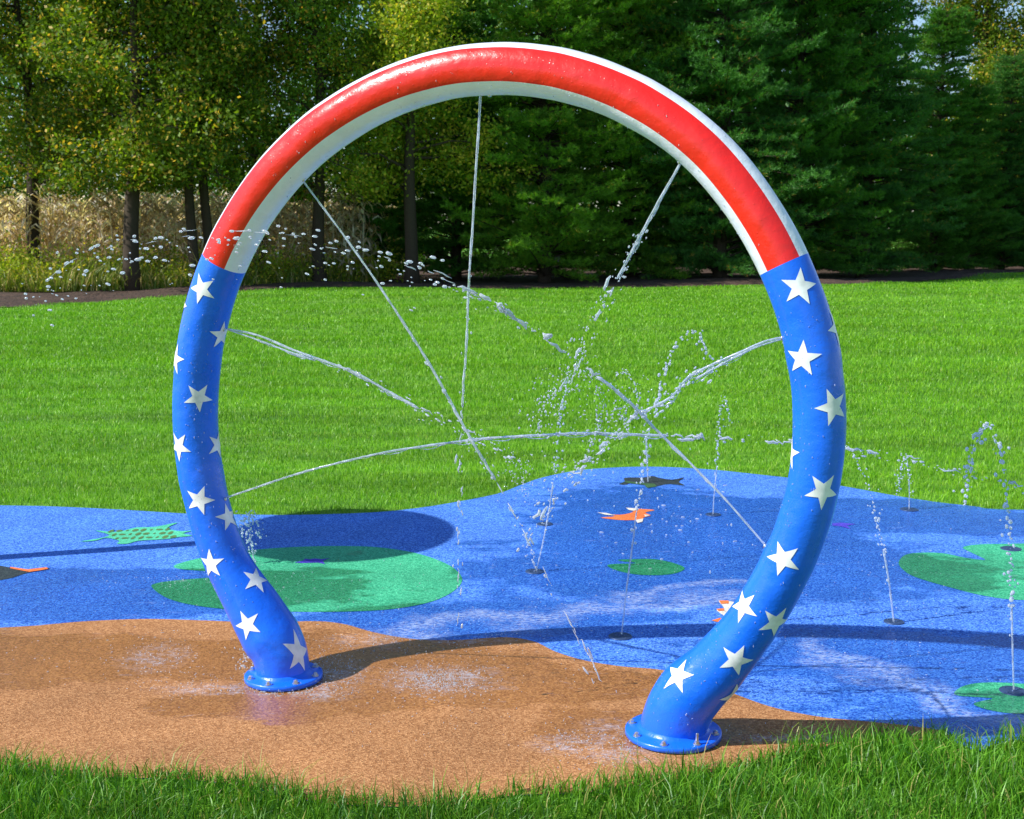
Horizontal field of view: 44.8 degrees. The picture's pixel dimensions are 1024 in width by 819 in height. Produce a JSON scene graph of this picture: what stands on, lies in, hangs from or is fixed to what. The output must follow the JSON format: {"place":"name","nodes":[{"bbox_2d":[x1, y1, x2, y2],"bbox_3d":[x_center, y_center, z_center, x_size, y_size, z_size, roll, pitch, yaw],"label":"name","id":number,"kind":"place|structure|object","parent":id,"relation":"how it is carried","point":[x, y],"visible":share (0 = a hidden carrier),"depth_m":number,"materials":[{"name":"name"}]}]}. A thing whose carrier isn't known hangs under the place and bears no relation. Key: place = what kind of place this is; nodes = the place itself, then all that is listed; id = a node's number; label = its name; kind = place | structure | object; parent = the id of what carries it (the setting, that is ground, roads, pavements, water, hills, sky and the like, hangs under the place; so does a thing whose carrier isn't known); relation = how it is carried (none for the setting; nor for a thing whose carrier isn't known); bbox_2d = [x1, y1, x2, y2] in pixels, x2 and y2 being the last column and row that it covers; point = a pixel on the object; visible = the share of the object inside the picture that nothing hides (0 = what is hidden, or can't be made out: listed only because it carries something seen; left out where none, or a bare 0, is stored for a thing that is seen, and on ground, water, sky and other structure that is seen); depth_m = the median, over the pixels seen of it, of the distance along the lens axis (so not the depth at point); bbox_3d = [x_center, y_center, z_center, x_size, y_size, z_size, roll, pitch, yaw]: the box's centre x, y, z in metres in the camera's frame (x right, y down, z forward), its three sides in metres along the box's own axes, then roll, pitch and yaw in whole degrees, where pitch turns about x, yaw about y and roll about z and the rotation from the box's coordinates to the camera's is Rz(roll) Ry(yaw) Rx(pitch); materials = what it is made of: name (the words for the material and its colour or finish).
{"place":"outdoors","nodes":[
{"label":"outdoors","id":0,"kind":"place"},
{"bbox_2d":[0,467,1023,806],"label":"splash pad","id":1,"kind":"object","parent":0,"point":[950,565],"visible":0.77,"depth_m":4.95,"materials":[{"name":"blue rubber"}]},
{"bbox_2d":[235,510,266,562],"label":"ground jet","id":2,"kind":"object","parent":1,"relation":"on","point":[250,529],"visible":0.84,"depth_m":5.92,"materials":[{"name":"clear liquid"}]},
{"bbox_2d":[0,438,1010,769],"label":"water spatter","id":3,"kind":"object","parent":1,"relation":"on","point":[452,662],"visible":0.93,"depth_m":4.48,"materials":[{"name":"white"}]},
{"bbox_2d":[172,42,846,753],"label":"water arch","id":4,"kind":"structure","parent":1,"relation":"on","point":[258,612],"depth_m":3.80,"materials":[{"name":"paint"}]},
{"bbox_2d":[227,328,520,470],"bbox_3d":[-0.473,-0.045,4.168,1.092,0.427,0.068,3,9,22],"label":"water jet","id":5,"kind":"object","parent":4,"relation":"attached to","point":[310,357],"visible":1,"depth_m":4.17,"materials":[{"name":"white"}]},
{"bbox_2d":[46,225,764,544],"bbox_3d":[-0.322,-0.068,3.748,2.197,0.968,0.173,0,8,2],"label":"water jet","id":6,"kind":"object","parent":4,"relation":"attached to","point":[549,336],"visible":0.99,"depth_m":3.75,"materials":[{"name":"white"}]},
{"bbox_2d":[21,228,467,325],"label":"spray drops","id":7,"kind":"object","parent":6,"relation":"attached to","point":[266,251],"visible":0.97,"depth_m":3.74,"materials":[{"name":"clear liquid"}]},
{"bbox_2d":[302,181,616,692],"bbox_3d":[-0.185,0.069,4.065,1.111,1.647,0.039,3,9,20],"label":"water jet","id":8,"kind":"object","parent":4,"relation":"attached to","point":[427,362],"visible":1,"depth_m":4.05,"materials":[{"name":"white"}]},
{"bbox_2d":[464,319,664,501],"bbox_3d":[0.165,0.012,3.949,0.715,0.610,0.238,3,9,21],"label":"splash","id":9,"kind":"object","parent":8,"relation":"attached to","point":[598,420],"visible":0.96,"depth_m":3.90,"materials":[{"name":"clear liquid"}]},
{"bbox_2d":[452,96,480,628],"bbox_3d":[-0.146,-0.130,4.019,0.109,1.752,0.032,3,9,21],"label":"water jet","id":10,"kind":"object","parent":4,"relation":"attached to","point":[469,269],"visible":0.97,"depth_m":3.98,"materials":[{"name":"white"}]},
{"bbox_2d":[173,69,834,724],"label":"water beads","id":11,"kind":"object","parent":4,"relation":"attached to","point":[787,367],"visible":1,"depth_m":3.80,"materials":[{"name":"white"}]},
{"bbox_2d":[518,164,680,438],"bbox_3d":[0.266,-0.328,3.849,0.504,0.860,0.165,1,8,8],"label":"water jet","id":12,"kind":"object","parent":4,"relation":"attached to","point":[649,219],"visible":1,"depth_m":3.80,"materials":[{"name":"white"}]},
{"bbox_2d":[227,429,1023,497],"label":"water jet","id":13,"kind":"object","parent":4,"relation":"attached to","point":[682,439],"visible":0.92,"depth_m":4.14,"materials":[{"name":"white"}]},
{"bbox_2d":[512,337,780,551],"bbox_3d":[0.408,0.123,3.855,0.848,0.731,0.105,3,9,17],"label":"water jet","id":14,"kind":"object","parent":4,"relation":"attached to","point":[688,378],"visible":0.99,"depth_m":3.80,"materials":[{"name":"white"}]},
{"bbox_2d":[525,568,543,573],"bbox_3d":[0.106,0.755,5.811,0.088,0.006,0.088,0,8,0],"label":"ground nozzle","id":15,"kind":"object","parent":1,"relation":"on","point":[533,571],"visible":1,"depth_m":5.80,"materials":[{"name":"silver metal"}]},
{"bbox_2d":[522,359,578,571],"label":"ground jet","id":16,"kind":"object","parent":15,"relation":"on","point":[551,490],"visible":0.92,"depth_m":5.76,"materials":[{"name":"clear liquid"}]},
{"bbox_2d":[537,522,552,525],"bbox_3d":[0.178,0.619,6.737,0.088,0.006,0.088,0,8,0],"label":"ground nozzle","id":17,"kind":"object","parent":1,"relation":"on","point":[544,524],"visible":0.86,"depth_m":6.72,"materials":[{"name":"silver metal"}]},
{"bbox_2d":[608,632,631,640],"bbox_3d":[0.426,0.890,4.891,0.094,0.006,0.094,0,8,0],"label":"ground nozzle","id":18,"kind":"object","parent":1,"relation":"on","point":[620,636],"visible":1,"depth_m":4.89,"materials":[{"name":"silver metal"}]},
{"bbox_2d":[621,330,720,633],"bbox_3d":[0.613,0.293,4.821,0.363,1.207,0.096,1,8,8],"label":"ground jet","id":19,"kind":"object","parent":18,"relation":"on","point":[655,416],"visible":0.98,"depth_m":4.79,"materials":[{"name":"clear liquid"}]},
{"bbox_2d":[643,425,649,481],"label":"ground jet","id":20,"kind":"object","parent":1,"relation":"on","point":[646,456],"visible":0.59,"depth_m":7.83,"materials":[{"name":"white liquid"}]},
{"bbox_2d":[705,512,720,516],"bbox_3d":[1.126,0.586,6.959,0.086,0.006,0.086,0,8,0],"label":"ground nozzle","id":21,"kind":"object","parent":1,"relation":"on","point":[712,514],"visible":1,"depth_m":6.95,"materials":[{"name":"silver metal"}]},
{"bbox_2d":[713,396,732,513],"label":"ground jet","id":22,"kind":"object","parent":21,"relation":"on","point":[717,441],"visible":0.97,"depth_m":6.90,"materials":[{"name":"clear liquid"}]},
{"bbox_2d":[883,618,903,624],"bbox_3d":[1.558,0.864,5.071,0.082,0.006,0.082,0,8,0],"label":"ground nozzle","id":23,"kind":"object","parent":1,"relation":"on","point":[891,622],"visible":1,"depth_m":5.07,"materials":[{"name":"silver metal"}]},
{"bbox_2d":[848,442,894,621],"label":"ground jet","id":24,"kind":"object","parent":23,"relation":"on","point":[884,554],"visible":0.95,"depth_m":5.02,"materials":[{"name":"clear liquid"}]},
{"bbox_2d":[900,507,918,511],"bbox_3d":[2.263,0.568,7.085,0.102,0.006,0.102,0,8,0],"label":"ground nozzle","id":25,"kind":"object","parent":1,"relation":"on","point":[911,509],"visible":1,"depth_m":7.07,"materials":[{"name":"silver metal"}]},
{"bbox_2d":[894,453,913,508],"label":"ground jet","id":26,"kind":"object","parent":25,"relation":"on","point":[903,476],"visible":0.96,"depth_m":7.05,"materials":[{"name":"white liquid"}]},
{"bbox_2d":[1000,546,1021,550],"bbox_3d":[2.495,0.695,6.219,0.102,0.006,0.102,0,8,0],"label":"ground nozzle","id":27,"kind":"object","parent":1,"relation":"on","point":[1008,548],"visible":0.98,"depth_m":6.21,"materials":[{"name":"silver metal"}]},
{"bbox_2d":[999,686,1023,695],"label":"ground nozzle","id":28,"kind":"object","parent":1,"relation":"on","point":[1009,690],"visible":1,"depth_m":4.31,"materials":[{"name":"silver metal"}]},
{"bbox_2d":[952,422,1018,689],"bbox_3d":[1.617,0.509,4.247,0.249,0.948,0.085,-2,9,-11],"label":"ground jet","id":29,"kind":"object","parent":28,"relation":"on","point":[1001,461],"visible":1,"depth_m":4.21,"materials":[{"name":"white liquid"}]},
{"bbox_2d":[0,230,1023,818],"bbox_3d":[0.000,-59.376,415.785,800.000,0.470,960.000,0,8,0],"label":"lawn","id":30,"kind":"structure","parent":0,"point":[414,426],"depth_m":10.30,"materials":[{"name":"green plant"}]},
{"bbox_2d":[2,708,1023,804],"bbox_3d":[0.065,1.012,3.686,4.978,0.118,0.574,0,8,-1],"label":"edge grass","id":31,"kind":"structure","parent":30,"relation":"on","point":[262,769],"depth_m":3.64,"materials":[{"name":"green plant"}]},
{"bbox_2d":[0,711,1023,818],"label":"grass","id":32,"kind":"structure","parent":0,"point":[1012,798],"depth_m":3.48,"materials":[{"name":"green plant"}]},
{"bbox_2d":[0,253,1023,306],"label":"soil","id":33,"kind":"structure","parent":0,"point":[12,299],"depth_m":34.99,"materials":[{"name":"brown soil"}]},
{"bbox_2d":[0,0,47,200],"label":"leafy tree","id":34,"kind":"object","parent":33,"relation":"on","point":[2,187],"visible":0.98,"depth_m":32.24,"materials":[{"name":"green plant"}]},
{"bbox_2d":[0,0,126,266],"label":"leafy tree","id":35,"kind":"object","parent":33,"relation":"on","point":[30,86],"visible":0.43,"depth_m":33.95,"materials":[{"name":"green plant"}]},
{"bbox_2d":[0,0,285,290],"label":"leafy tree","id":36,"kind":"object","parent":33,"relation":"on","point":[63,46],"visible":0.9,"depth_m":30.82,"materials":[{"name":"green plant"}]},
{"bbox_2d":[0,243,389,291],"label":"weeds","id":37,"kind":"object","parent":33,"relation":"on","point":[77,283],"visible":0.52,"depth_m":31.76,"materials":[{"name":"plant"}]},
{"bbox_2d":[0,182,403,281],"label":"corn crop","id":38,"kind":"object","parent":33,"relation":"on","point":[167,222],"visible":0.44,"depth_m":35.33,"materials":[{"name":"beige plant"}]},
{"bbox_2d":[70,0,335,284],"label":"leafy tree","id":39,"kind":"object","parent":33,"relation":"on","point":[215,158],"visible":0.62,"depth_m":31.52,"materials":[{"name":"green plant"}]},
{"bbox_2d":[0,215,444,289],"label":"undergrowth","id":40,"kind":"object","parent":33,"relation":"on","point":[272,265],"visible":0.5,"depth_m":33.53,"materials":[{"name":"yellow plant"}]},
{"bbox_2d":[145,0,360,266],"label":"leafy tree","id":41,"kind":"object","parent":33,"relation":"on","point":[279,27],"visible":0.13,"depth_m":34.10,"materials":[{"name":"green plant"}]},
{"bbox_2d":[211,0,435,287],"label":"leafy tree","id":42,"kind":"object","parent":33,"relation":"on","point":[322,18],"visible":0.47,"depth_m":33.43,"materials":[{"name":"green plant"}]},
{"bbox_2d":[325,26,453,277],"bbox_3d":[-3.784,-7.532,36.878,4.163,7.509,4.182,5,10,32],"label":"pine tree","id":43,"kind":"object","parent":33,"relation":"on","point":[392,225],"visible":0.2,"depth_m":36.45,"materials":[{"name":"green plant"}]},
{"bbox_2d":[295,0,545,283],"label":"leafy tree","id":44,"kind":"object","parent":33,"relation":"on","point":[410,27],"visible":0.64,"depth_m":33.65,"materials":[{"name":"green plant"}]},
{"bbox_2d":[367,0,531,279],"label":"pine tree","id":45,"kind":"object","parent":33,"relation":"on","point":[454,264],"visible":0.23,"depth_m":37.15,"materials":[{"name":"green plant"}]},
{"bbox_2d":[0,0,1023,265],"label":"woodland","id":46,"kind":"object","parent":33,"relation":"on","point":[524,2],"visible":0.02,"depth_m":51.88,"materials":[{"name":"green plant"}]},
{"bbox_2d":[419,0,650,282],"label":"pine tree","id":47,"kind":"object","parent":33,"relation":"on","point":[565,152],"visible":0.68,"depth_m":34.86,"materials":[{"name":"green plant"}]},
{"bbox_2d":[509,0,744,279],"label":"pine tree","id":48,"kind":"object","parent":33,"relation":"on","point":[629,227],"visible":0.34,"depth_m":36.50,"materials":[{"name":"green plant"}]},
{"bbox_2d":[617,0,862,279],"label":"pine tree","id":49,"kind":"object","parent":33,"relation":"on","point":[744,81],"visible":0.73,"depth_m":35.62,"materials":[{"name":"green plant"}]},
{"bbox_2d":[689,0,914,275],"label":"pine tree","id":50,"kind":"object","parent":33,"relation":"on","point":[832,79],"visible":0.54,"depth_m":37.47,"materials":[{"name":"green plant"}]},
{"bbox_2d":[802,0,980,276],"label":"pine tree","id":51,"kind":"object","parent":33,"relation":"on","point":[901,185],"visible":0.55,"depth_m":39.12,"materials":[{"name":"green plant"}]},
{"bbox_2d":[878,2,1012,272],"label":"pine tree","id":52,"kind":"object","parent":33,"relation":"on","point":[940,42],"visible":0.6,"depth_m":42.47,"materials":[{"name":"green plant"}]},
{"bbox_2d":[896,0,1023,262],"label":"leafy tree","id":53,"kind":"object","parent":33,"relation":"on","point":[995,39],"visible":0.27,"depth_m":49.48,"materials":[{"name":"green plant"}]},
{"bbox_2d":[937,81,1023,269],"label":"pine tree","id":54,"kind":"object","parent":33,"relation":"on","point":[984,241],"visible":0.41,"depth_m":43.73,"materials":[{"name":"green plant"}]},
{"bbox_2d":[960,50,1023,269],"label":"pine tree","id":55,"kind":"object","parent":33,"relation":"on","point":[1005,78],"visible":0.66,"depth_m":44.54,"materials":[{"name":"green plant"}]},
{"bbox_2d":[983,0,1023,188],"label":"leafy tree","id":56,"kind":"object","parent":33,"relation":"on","point":[1022,11],"visible":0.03,"depth_m":52.40,"materials":[{"name":"green plant"}]},
{"bbox_2d":[0,0,1023,228],"label":"sky","id":57,"kind":"structure","parent":0,"point":[919,21],"materials":[{"name":"white"}]}
]}

